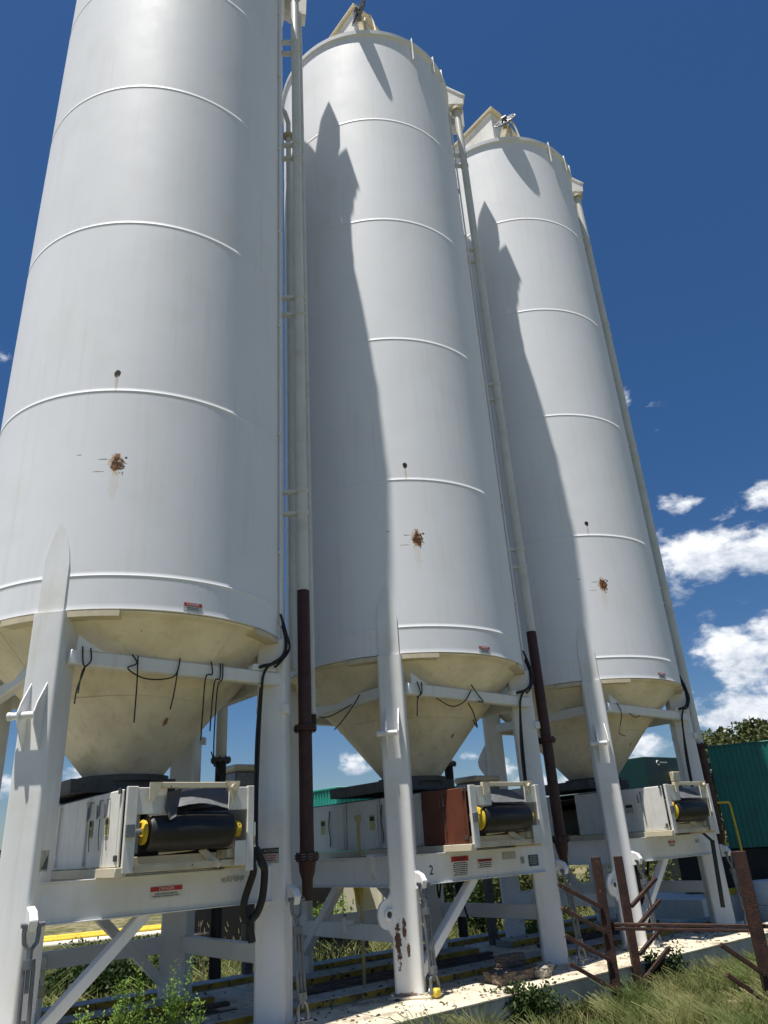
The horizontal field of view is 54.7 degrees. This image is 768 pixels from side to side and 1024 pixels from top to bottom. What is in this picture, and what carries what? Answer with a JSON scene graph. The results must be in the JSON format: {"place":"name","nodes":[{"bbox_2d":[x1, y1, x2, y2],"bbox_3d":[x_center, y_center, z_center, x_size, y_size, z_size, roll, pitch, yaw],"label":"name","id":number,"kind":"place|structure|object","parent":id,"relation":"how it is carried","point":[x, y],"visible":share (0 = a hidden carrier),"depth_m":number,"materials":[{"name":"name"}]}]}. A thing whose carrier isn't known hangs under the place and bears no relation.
{"place":"outdoors","nodes":[
{"label":"outdoors","id":0,"kind":"place"},
{"bbox_2d":[0,0,767,855],"label":"sky","id":1,"kind":"structure","parent":0,"point":[659,108],"materials":[{"name":"blue"}]},
{"bbox_2d":[42,865,762,1023],"bbox_3d":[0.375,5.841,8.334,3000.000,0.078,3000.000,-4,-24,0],"label":"ground","id":2,"kind":"structure","parent":0,"point":[155,919],"depth_m":25.48,"materials":[{"name":"yellow plant"}]},
{"bbox_2d":[73,1007,93,1023],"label":"tall weed","id":3,"kind":"object","parent":2,"relation":"on","point":[75,1015],"visible":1,"depth_m":5.24,"materials":[{"name":"green plant"}]},
{"bbox_2d":[73,1005,105,1023],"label":"tall weed","id":4,"kind":"object","parent":2,"relation":"on","point":[89,1017],"visible":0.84,"depth_m":5.29,"materials":[{"name":"green plant"}]},
{"bbox_2d":[43,930,160,949],"bbox_3d":[-7.121,10.843,18.805,8.000,0.170,0.170,10,-28,-28],"label":"ground pipe","id":5,"kind":"object","parent":2,"relation":"on","point":[51,945],"visible":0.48,"depth_m":18.53,"materials":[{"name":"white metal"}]},
{"bbox_2d":[43,926,160,942],"bbox_3d":[-7.488,11.358,19.900,8.000,0.170,0.170,12,-28,-31],"label":"ground pipe","id":6,"kind":"object","parent":2,"relation":"on","point":[95,935],"visible":0.18,"depth_m":19.63,"materials":[{"name":"yellow metal"}]},
{"bbox_2d":[44,924,160,938],"bbox_3d":[-7.667,11.698,20.630,8.000,0.170,0.170,10,-27,-27],"label":"ground pipe","id":7,"kind":"object","parent":2,"relation":"on","point":[71,934],"depth_m":20.29,"materials":[{"name":"yellow metal"}]},
{"bbox_2d":[47,932,160,963],"bbox_3d":[-4.950,8.645,14.588,3.434,0.706,1.863,-15,-26,23],"label":"bush","id":8,"kind":"object","parent":2,"relation":"on","point":[100,941],"visible":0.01,"depth_m":14.78,"materials":[{"name":"green plant"}]},
{"bbox_2d":[107,996,124,1023],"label":"tall weed","id":9,"kind":"object","parent":2,"relation":"on","point":[115,1018],"visible":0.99,"depth_m":5.46,"materials":[{"name":"green plant"}]},
{"bbox_2d":[108,975,130,1023],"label":"tall weed","id":10,"kind":"object","parent":2,"relation":"on","point":[118,991],"visible":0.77,"depth_m":5.60,"materials":[{"name":"green plant"}]},
{"bbox_2d":[36,954,208,1005],"bbox_3d":[-4.087,6.948,11.078,3.076,0.781,1.962,-4,-24,0],"label":"bush","id":11,"kind":"object","parent":2,"relation":"on","point":[109,975],"visible":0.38,"depth_m":10.66,"materials":[{"name":"green plant"}]},
{"bbox_2d":[119,963,147,1023],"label":"tall weed","id":12,"kind":"object","parent":2,"relation":"on","point":[138,983],"visible":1,"depth_m":5.26,"materials":[{"name":"green plant"}]},
{"bbox_2d":[123,987,148,1023],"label":"tall weed","id":13,"kind":"object","parent":2,"relation":"on","point":[142,1021],"visible":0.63,"depth_m":5.47,"materials":[{"name":"green plant"}]},
{"bbox_2d":[145,985,172,1023],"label":"tall weed","id":14,"kind":"object","parent":2,"relation":"on","point":[152,1017],"visible":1,"depth_m":5.34,"materials":[{"name":"green plant"}]},
{"bbox_2d":[161,973,180,1023],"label":"tall weed","id":15,"kind":"object","parent":2,"relation":"on","point":[172,1009],"visible":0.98,"depth_m":5.44,"materials":[{"name":"green plant"}]},
{"bbox_2d":[166,955,193,1023],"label":"tall weed","id":16,"kind":"object","parent":2,"relation":"on","point":[179,1013],"visible":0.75,"depth_m":5.59,"materials":[{"name":"green plant"}]},
{"bbox_2d":[185,993,208,1023],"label":"tall weed","id":17,"kind":"object","parent":2,"relation":"on","point":[198,1017],"visible":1,"depth_m":5.20,"materials":[{"name":"green plant"}]},
{"bbox_2d":[34,979,399,1023],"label":"steel skid","id":18,"kind":"object","parent":2,"relation":"on","point":[242,1007],"visible":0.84,"depth_m":8.17,"materials":[{"name":"paint"}]},
{"bbox_2d":[35,955,47,1021],"bbox_3d":[-3.982,5.179,7.947,0.600,0.680,0.300,15,-30,-35],"label":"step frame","id":19,"kind":"object","parent":18,"relation":"on","point":[41,989],"visible":0.27,"depth_m":8.02,"materials":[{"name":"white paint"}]},
{"bbox_2d":[0,0,318,1023],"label":"storage silo","id":20,"kind":"object","parent":18,"relation":"on","point":[142,494],"visible":1,"depth_m":8.68,"materials":[{"name":"paint"}]},
{"bbox_2d":[16,906,44,1023],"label":"turnbuckle","id":21,"kind":"object","parent":20,"relation":"attached to","point":[31,924],"visible":1,"depth_m":6.04,"materials":[{"name":"paint"}]},
{"bbox_2d":[74,646,91,703],"bbox_3d":[-2.934,1.591,7.252,0.128,0.561,0.026,15,-30,-35],"label":"hanging wire","id":22,"kind":"object","parent":20,"relation":"hanging from","point":[81,676],"visible":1,"depth_m":7.26,"materials":[{"name":"rubber"}]},
{"bbox_2d":[50,781,253,879],"bbox_3d":[-2.930,3.602,8.242,1.368,0.810,3.800,15,-30,-35],"label":"belt conveyor","id":23,"kind":"object","parent":20,"relation":"on","point":[120,833],"visible":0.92,"depth_m":7.05,"materials":[{"name":"white metal"}]},
{"bbox_2d":[85,788,124,868],"bbox_3d":[-2.633,2.970,6.946,0.068,0.655,0.840,15,-30,-35],"label":"side door","id":24,"kind":"structure","parent":23,"relation":"in","point":[105,813],"depth_m":6.90,"materials":[{"name":"white paint"}]},
{"bbox_2d":[127,654,180,722],"bbox_3d":[-2.371,1.814,7.621,0.574,0.691,0.034,15,-30,-35],"label":"hanging wire","id":25,"kind":"object","parent":20,"relation":"hanging from","point":[137,664],"visible":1,"depth_m":7.61,"materials":[{"name":"rubber"}]},
{"bbox_2d":[200,661,212,740],"bbox_3d":[-1.895,2.010,7.940,0.118,0.842,0.035,15,-30,-35],"label":"hanging wire","id":26,"kind":"object","parent":20,"relation":"hanging from","point":[203,701],"visible":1,"depth_m":7.91,"materials":[{"name":"rubber"}]},
{"bbox_2d":[209,663,223,779],"bbox_3d":[-1.785,2.228,7.958,0.203,1.216,0.080,15,-30,-35],"label":"hanging wire","id":27,"kind":"object","parent":20,"relation":"hanging from","point":[214,763],"visible":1,"depth_m":7.92,"materials":[{"name":"rubber"}]},
{"bbox_2d":[254,614,290,846],"bbox_3d":[-1.283,2.363,8.341,0.492,2.555,0.218,3,-25,-14],"label":"power cable","id":28,"kind":"object","parent":20,"relation":"attached to","point":[281,658],"visible":0.93,"depth_m":8.26,"materials":[{"name":"rubber"}]},
{"bbox_2d":[240,846,267,942],"bbox_3d":[-1.301,3.832,7.462,0.273,0.874,0.180,15,-30,-35],"label":"hydraulic hose","id":29,"kind":"object","parent":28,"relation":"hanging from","point":[252,918],"visible":0.93,"depth_m":7.43,"materials":[{"name":"rubber"}]},
{"bbox_2d":[288,884,312,1023],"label":"turnbuckle","id":30,"kind":"object","parent":20,"relation":"attached to","point":[295,897],"visible":1,"depth_m":7.46,"materials":[{"name":"paint"}]},
{"bbox_2d":[153,912,343,982],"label":"dry stems","id":31,"kind":"object","parent":2,"relation":"on","point":[331,949],"visible":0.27,"depth_m":11.22,"materials":[{"name":"brown plant"}]},
{"bbox_2d":[194,888,333,960],"bbox_3d":[-2.542,8.032,14.501,2.960,1.320,2.050,1,-25,-11],"label":"bush","id":32,"kind":"object","parent":2,"relation":"on","point":[231,916],"visible":0.06,"depth_m":13.76,"materials":[{"name":"green plant"}]},
{"bbox_2d":[36,876,595,1008],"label":"grass","id":33,"kind":"structure","parent":2,"relation":"on","point":[374,946],"depth_m":12.14,"materials":[{"name":"green plant"}]},
{"bbox_2d":[313,893,353,916],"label":"bush","id":34,"kind":"object","parent":2,"relation":"on","point":[340,904],"visible":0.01,"depth_m":14.00,"materials":[{"name":"green plant"}]},
{"bbox_2d":[313,937,368,961],"bbox_3d":[-0.814,7.516,12.792,0.990,0.660,0.740,5,-26,-18],"label":"bush","id":35,"kind":"object","parent":2,"relation":"on","point":[330,941],"visible":0.03,"depth_m":12.50,"materials":[{"name":"green plant"}]},
{"bbox_2d":[0,812,728,870],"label":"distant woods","id":36,"kind":"object","parent":2,"relation":"on","point":[726,841],"depth_m":55.70,"materials":[{"name":"green plant"}]},
{"bbox_2d":[334,888,423,942],"bbox_3d":[-0.723,8.535,16.014,3.100,1.470,1.820,0,-24,-7],"label":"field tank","id":37,"kind":"object","parent":2,"relation":"on","point":[373,898],"visible":0.1,"depth_m":15.66,"materials":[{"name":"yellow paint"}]},
{"bbox_2d":[313,786,455,899],"bbox_3d":[-0.036,9.114,19.624,4.600,3.290,2.500,15,-30,-35],"label":"generator container","id":38,"kind":"object","parent":2,"relation":"on","point":[321,797],"visible":0.05,"depth_m":18.39,"materials":[{"name":"teal metal"}]},
{"bbox_2d":[67,918,767,1022],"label":"litter","id":39,"kind":"object","parent":2,"relation":"on","point":[397,1000],"visible":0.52,"depth_m":8.69,"materials":[{"name":"brown plant"}]},
{"bbox_2d":[220,939,651,1023],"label":"steel skid","id":40,"kind":"object","parent":2,"relation":"on","point":[451,962],"visible":0.53,"depth_m":9.03,"materials":[{"name":"paint"}]},
{"bbox_2d":[226,764,254,974],"bbox_3d":[-1.946,5.286,10.663,0.790,3.110,0.540,15,-30,-35],"label":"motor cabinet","id":41,"kind":"object","parent":40,"relation":"on","point":[243,774],"visible":0.18,"depth_m":10.89,"materials":[{"name":"metal"}]},
{"bbox_2d":[354,815,365,984],"bbox_3d":[-0.292,4.896,9.434,0.080,1.940,0.050,15,-30,-35],"label":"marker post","id":42,"kind":"object","parent":40,"relation":"on","point":[357,819],"visible":0.79,"depth_m":9.39,"materials":[{"name":"grey metal"}]},
{"bbox_2d":[282,0,576,1000],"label":"storage silo","id":43,"kind":"object","parent":40,"relation":"on","point":[412,576],"visible":0.92,"depth_m":11.28,"materials":[{"name":"paint"}]},
{"bbox_2d":[341,913,353,931],"bbox_3d":[-0.479,5.149,9.306,0.136,0.196,0.232,-16,-27,26],"label":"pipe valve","id":44,"kind":"object","parent":43,"relation":"attached to","point":[345,922],"visible":1,"depth_m":9.29,"materials":[{"name":"white paint"}]},
{"bbox_2d":[366,853,387,880],"bbox_3d":[-0.057,4.472,9.286,0.319,0.356,0.120,15,-30,-35],"label":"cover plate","id":45,"kind":"object","parent":43,"relation":"attached to","point":[372,866],"visible":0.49,"depth_m":9.21,"materials":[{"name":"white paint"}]},
{"bbox_2d":[319,681,483,729],"bbox_3d":[0.138,2.703,10.210,2.413,0.610,0.961,-8,-24,9],"label":"hanging wire","id":46,"kind":"object","parent":43,"relation":"hanging from","point":[421,691],"visible":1,"depth_m":10.24,"materials":[{"name":"rubber"}]},
{"bbox_2d":[312,781,545,857],"bbox_3d":[0.458,4.507,10.740,1.368,0.810,3.800,15,-30,-35],"label":"belt conveyor","id":47,"kind":"object","parent":43,"relation":"on","point":[483,815],"visible":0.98,"depth_m":9.69,"materials":[{"name":"white metal"}]},
{"bbox_2d":[421,786,470,845],"bbox_3d":[0.756,3.876,9.445,0.068,0.655,0.840,15,-30,-35],"label":"side door","id":48,"kind":"structure","parent":47,"relation":"in","point":[445,813],"depth_m":9.42,"materials":[{"name":"brown metal"}]},
{"bbox_2d":[415,871,442,998],"bbox_3d":[0.501,4.820,8.485,0.205,1.306,0.225,15,-30,-35],"label":"turnbuckle","id":49,"kind":"object","parent":43,"relation":"attached to","point":[421,882],"visible":0.98,"depth_m":8.45,"materials":[{"name":"paint"}]},
{"bbox_2d":[436,881,470,921],"bbox_3d":[1.008,5.731,10.998,0.535,0.641,0.112,7,-26,-23],"label":"hydraulic hose","id":50,"kind":"object","parent":43,"relation":"attached to","point":[439,893],"visible":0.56,"depth_m":10.96,"materials":[{"name":"rubber"}]},
{"bbox_2d":[516,650,533,780],"bbox_3d":[2.106,3.269,10.839,0.492,2.555,0.218,3,-25,-14],"label":"power cable","id":51,"kind":"object","parent":43,"relation":"attached to","point":[531,674],"visible":0.85,"depth_m":10.86,"materials":[{"name":"rubber"}]},
{"bbox_2d":[556,859,588,964],"bbox_3d":[2.528,5.366,9.966,0.246,1.286,0.171,-9,-25,11],"label":"turnbuckle","id":52,"kind":"object","parent":43,"relation":"attached to","point":[563,868],"visible":0.77,"depth_m":9.97,"materials":[{"name":"paint"}]},
{"bbox_2d":[483,965,523,983],"bbox_3d":[1.466,5.623,9.046,0.626,0.139,0.179,17,-31,-38],"label":"loose block","id":53,"kind":"object","parent":40,"relation":"on","point":[487,977],"depth_m":8.89,"materials":[{"name":"brown stone"}]},
{"bbox_2d":[494,952,525,968],"bbox_3d":[1.558,5.542,9.184,0.458,0.140,0.181,19,-32,-40],"label":"loose block","id":54,"kind":"object","parent":53,"relation":"on","point":[508,960],"depth_m":9.11,"materials":[{"name":"brown stone"}]},
{"bbox_2d":[491,964,535,985],"bbox_3d":[1.564,5.537,8.878,0.651,0.147,0.185,15,-30,-35],"label":"loose block","id":55,"kind":"object","parent":40,"relation":"on","point":[505,977],"depth_m":8.79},
{"bbox_2d":[534,964,551,978],"bbox_3d":[1.936,5.591,9.041,0.178,0.141,0.245,-13,-26,20],"label":"loose block","id":56,"kind":"object","parent":40,"relation":"on","point":[543,971],"depth_m":8.96,"materials":[{"name":"beige stone"}]},
{"bbox_2d":[532,961,553,973],"bbox_3d":[1.977,5.671,9.233,0.248,0.146,0.189,3,-25,-15],"label":"loose block","id":57,"kind":"object","parent":40,"relation":"on","point":[551,966],"depth_m":9.21,"materials":[{"name":"grey stone"}]},
{"bbox_2d":[420,878,504,935],"bbox_3d":[1.626,7.855,15.144,2.060,1.775,1.558,-15,-27,24],"label":"bush","id":58,"kind":"object","parent":2,"relation":"on","point":[477,895],"visible":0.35,"depth_m":14.70,"materials":[{"name":"green plant"}]},
{"bbox_2d":[454,775,499,944],"bbox_3d":[1.721,5.996,12.509,0.640,2.900,0.540,15,-30,-35],"label":"motor cabinet","id":59,"kind":"object","parent":2,"relation":"on","point":[475,780],"visible":0.45,"depth_m":12.38,"materials":[{"name":"metal"}]},
{"bbox_2d":[448,865,591,919],"bbox_3d":[3.250,8.748,17.383,2.414,1.808,3.364,13,-29,-32],"label":"bush","id":60,"kind":"object","parent":2,"relation":"on","point":[525,880],"visible":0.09,"depth_m":16.81,"materials":[{"name":"green plant"}]},
{"bbox_2d":[483,976,576,1023],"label":"bush","id":61,"kind":"object","parent":2,"relation":"on","point":[524,1002],"visible":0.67,"depth_m":8.13,"materials":[{"name":"green plant"}]},
{"bbox_2d":[524,919,538,933],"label":"bush","id":62,"kind":"object","parent":2,"relation":"on","point":[530,924],"visible":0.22,"depth_m":12.88,"materials":[{"name":"green plant"}]},
{"bbox_2d":[389,937,767,1023],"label":"grass","id":63,"kind":"structure","parent":2,"relation":"on","point":[703,1007],"depth_m":7.83,"materials":[{"name":"green plant"}]},
{"bbox_2d":[454,913,767,981],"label":"steel skid","id":64,"kind":"object","parent":2,"relation":"on","point":[592,937],"visible":0.34,"depth_m":11.46,"materials":[{"name":"paint"}]},
{"bbox_2d":[452,106,735,949],"bbox_3d":[3.492,-1.330,16.333,3.998,18.516,3.776,15,-30,-35],"label":"storage silo","id":65,"kind":"object","parent":64,"relation":"on","point":[607,634],"visible":0.77,"depth_m":13.90,"materials":[{"name":"paint"}]},
{"bbox_2d":[617,703,639,735],"bbox_3d":[3.256,3.667,12.749,2.192,0.572,0.627,-13,-26,20],"label":"hanging wire","id":66,"kind":"object","parent":65,"relation":"hanging from","point":[621,718],"visible":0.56,"depth_m":12.34,"materials":[{"name":"rubber"}]},
{"bbox_2d":[546,781,718,841],"bbox_3d":[3.847,5.413,13.238,1.368,0.810,3.800,15,-30,-35],"label":"belt conveyor","id":67,"kind":"object","parent":65,"relation":"on","point":[674,809],"visible":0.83,"depth_m":12.10,"materials":[{"name":"white metal"}]},
{"bbox_2d":[621,785,669,831],"bbox_3d":[4.145,4.781,11.943,0.068,0.655,0.840,15,-30,-35],"label":"side door","id":68,"kind":"structure","parent":67,"relation":"in","point":[644,808],"depth_m":11.90,"materials":[{"name":"white paint"}]},
{"bbox_2d":[634,861,650,922],"bbox_3d":[4.148,6.186,11.910,0.320,1.100,1.096,-17,-27,27],"label":"hydraulic hose","id":69,"kind":"object","parent":65,"relation":"hanging from","point":[640,889],"visible":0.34,"depth_m":12.07,"materials":[{"name":"rubber"}]},
{"bbox_2d":[631,851,663,947],"bbox_3d":[3.885,5.728,10.988,0.205,1.306,0.212,15,-30,-35],"label":"turnbuckle","id":70,"kind":"object","parent":65,"relation":"attached to","point":[637,859],"visible":0.7,"depth_m":11.02,"materials":[{"name":"paint"}]},
{"bbox_2d":[678,674,693,786],"bbox_3d":[5.495,4.174,13.337,0.492,2.555,0.218,3,-25,-14],"label":"power cable","id":71,"kind":"object","parent":65,"relation":"attached to","point":[686,706],"visible":0.81,"depth_m":13.36,"materials":[{"name":"rubber"}]},
{"bbox_2d":[702,833,724,907],"bbox_3d":[5.502,5.903,12.302,0.232,1.152,0.156,3,-25,-14],"label":"rubber strap","id":72,"kind":"object","parent":65,"relation":"hanging from","point":[717,874],"visible":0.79,"depth_m":12.27,"materials":[{"name":"black rubber"}]},
{"bbox_2d":[719,844,747,923],"bbox_3d":[5.916,6.272,12.464,0.246,1.286,0.171,-9,-25,11],"label":"turnbuckle","id":73,"kind":"object","parent":65,"relation":"attached to","point":[726,851],"visible":0.78,"depth_m":12.51,"materials":[{"name":"paint"}]},
{"bbox_2d":[577,859,680,907],"bbox_3d":[5.984,9.050,18.283,2.321,1.713,2.718,8,-27,-24],"label":"bush","id":74,"kind":"object","parent":2,"relation":"on","point":[649,877],"visible":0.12,"depth_m":17.96,"materials":[{"name":"green plant"}]},
{"bbox_2d":[607,757,682,880],"bbox_3d":[7.262,8.568,20.146,2.450,3.420,2.220,15,-30,-35],"label":"container","id":75,"kind":"object","parent":2,"relation":"on","point":[641,772],"visible":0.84,"depth_m":19.55,"materials":[{"name":"metal"}]},
{"bbox_2d":[557,851,767,1007],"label":"pipe rack","id":76,"kind":"object","parent":2,"relation":"on","point":[755,926],"visible":0.92,"depth_m":8.78,"materials":[{"name":"brown metal"}]},
{"bbox_2d":[642,940,688,985],"bbox_3d":[3.624,5.894,9.637,0.653,0.596,0.493,-13,-26,20],"label":"bush","id":77,"kind":"object","parent":2,"relation":"on","point":[667,963],"visible":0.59,"depth_m":9.60,"materials":[{"name":"green plant"}]},
{"bbox_2d":[615,887,746,920],"bbox_3d":[7.653,8.625,16.493,5.650,0.720,2.205,15,-30,-35],"label":"equipment base","id":78,"kind":"object","parent":2,"relation":"on","point":[680,905],"visible":0.22,"depth_m":14.65,"materials":[{"name":"white paint"}]},
{"bbox_2d":[678,740,767,892],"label":"generator container","id":79,"kind":"object","parent":78,"relation":"on","point":[740,772],"visible":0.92,"depth_m":15.56,"materials":[{"name":"green metal"}]},
{"bbox_2d":[717,801,742,850],"bbox_3d":[6.824,6.812,14.323,0.488,2.302,0.074,8,-27,-24],"label":"hand rail","id":80,"kind":"object","parent":2,"relation":"on","point":[734,821],"visible":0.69,"depth_m":14.71,"materials":[{"name":"yellow metal"}]},
{"bbox_2d":[701,726,767,824],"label":"tree","id":81,"kind":"object","parent":2,"relation":"on","point":[718,736],"visible":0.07,"depth_m":33.67,"materials":[{"name":"green plant"}]},
{"bbox_2d":[726,717,767,740],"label":"tree","id":82,"kind":"object","parent":2,"relation":"on","point":[751,726],"visible":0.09,"depth_m":36.25,"materials":[{"name":"green plant"}]},
{"bbox_2d":[753,879,767,921],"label":"water tank","id":83,"kind":"object","parent":2,"relation":"on","point":[761,888],"visible":0.67,"depth_m":14.25,"materials":[{"name":"white plastic"}]}
]}

